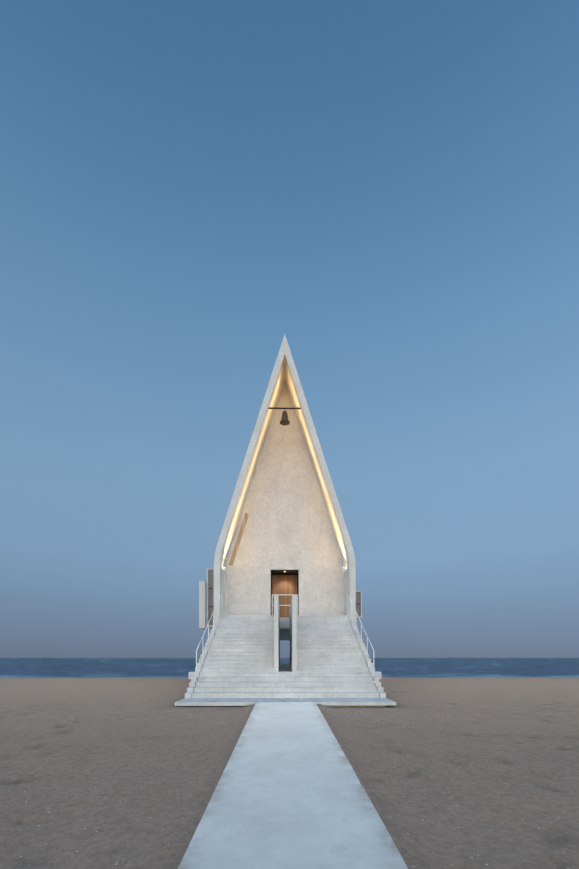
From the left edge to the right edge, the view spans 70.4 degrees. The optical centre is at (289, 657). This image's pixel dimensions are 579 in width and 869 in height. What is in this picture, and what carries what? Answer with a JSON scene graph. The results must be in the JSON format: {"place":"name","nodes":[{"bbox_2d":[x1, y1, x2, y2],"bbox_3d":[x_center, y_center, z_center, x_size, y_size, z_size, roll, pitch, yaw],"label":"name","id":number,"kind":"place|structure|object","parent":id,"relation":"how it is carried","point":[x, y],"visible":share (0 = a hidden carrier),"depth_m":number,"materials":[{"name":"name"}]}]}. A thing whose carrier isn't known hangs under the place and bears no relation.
{"place":"outdoors","nodes":[
{"label":"outdoors","id":0,"kind":"place"},
{"bbox_2d":[225,380,343,614],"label":"front wall","id":1,"kind":"structure","parent":0,"point":[288,528],"depth_m":20.73,"materials":[{"name":"beige concrete"}]},
{"bbox_2d":[271,571,297,616],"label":"entrance door","id":2,"kind":"structure","parent":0,"point":[284,583],"depth_m":21.67,"materials":[{"name":"brown wood"}]},
{"bbox_2d":[189,617,380,678],"bbox_3d":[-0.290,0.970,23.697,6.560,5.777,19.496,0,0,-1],"label":"chapel floor slab","id":3,"kind":"structure","parent":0,"point":[284,628],"depth_m":19.50,"materials":[{"name":"grey concrete"}]},
{"bbox_2d":[0,678,578,868],"bbox_3d":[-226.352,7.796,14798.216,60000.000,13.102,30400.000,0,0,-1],"label":"beach sand","id":4,"kind":"structure","parent":0,"point":[450,773],"depth_m":5.56,"materials":[{"name":"beige sand"}]},
{"bbox_2d":[174,615,395,706],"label":"staircase","id":5,"kind":"structure","parent":4,"relation":"on","point":[236,668],"depth_m":14.06,"materials":[{"name":"concrete"}]},
{"bbox_2d":[274,594,296,671],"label":"partition walls","id":6,"kind":"structure","parent":5,"relation":"on","point":[293,637],"depth_m":13.95,"materials":[{"name":"paint"}]},
{"bbox_2d":[195,593,375,681],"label":"stair handrails","id":7,"kind":"object","parent":5,"relation":"on","point":[272,614],"visible":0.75,"depth_m":15.59,"materials":[{"name":"white metal"}]},
{"bbox_2d":[214,334,355,623],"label":"roof","id":8,"kind":"structure","parent":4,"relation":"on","point":[284,368],"depth_m":19.02,"materials":[{"name":"white concrete"}]},
{"bbox_2d":[229,513,248,565],"bbox_3d":[-2.550,-5.970,20.686,1.029,2.680,0.001,0,0,-1],"label":"gable timber slot","id":9,"kind":"object","parent":8,"relation":"attached to","point":[238,540],"visible":1,"depth_m":20.69,"materials":[{"name":"brown wood"}]},
{"bbox_2d":[199,568,361,628],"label":"chapel side bays","id":10,"kind":"object","parent":8,"relation":"attached to","point":[202,598],"visible":0.42,"depth_m":21.06,"materials":[{"name":"grey concrete"}]},
{"bbox_2d":[269,407,300,425],"bbox_3d":[-0.223,-11.348,19.296,1.592,0.833,0.490,0,0,-1],"label":"church bell","id":11,"kind":"object","parent":8,"relation":"attached to","point":[284,421],"visible":0.98,"depth_m":19.26,"materials":[{"name":"brown metal"}]},
{"bbox_2d":[0,658,578,677],"bbox_3d":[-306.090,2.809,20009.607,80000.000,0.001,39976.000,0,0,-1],"label":"sea water","id":12,"kind":"structure","parent":0,"point":[385,667],"depth_m":117.98,"materials":[{"name":"blue liquid"}]},
{"bbox_2d":[0,0,578,657],"label":"sky","id":13,"kind":"structure","parent":0,"point":[388,189],"materials":[{"name":"blue"}]},
{"bbox_2d":[178,702,407,868],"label":"beach path","id":14,"kind":"structure","parent":0,"point":[289,792],"depth_m":3.99,"materials":[{"name":"concrete"}]}
]}

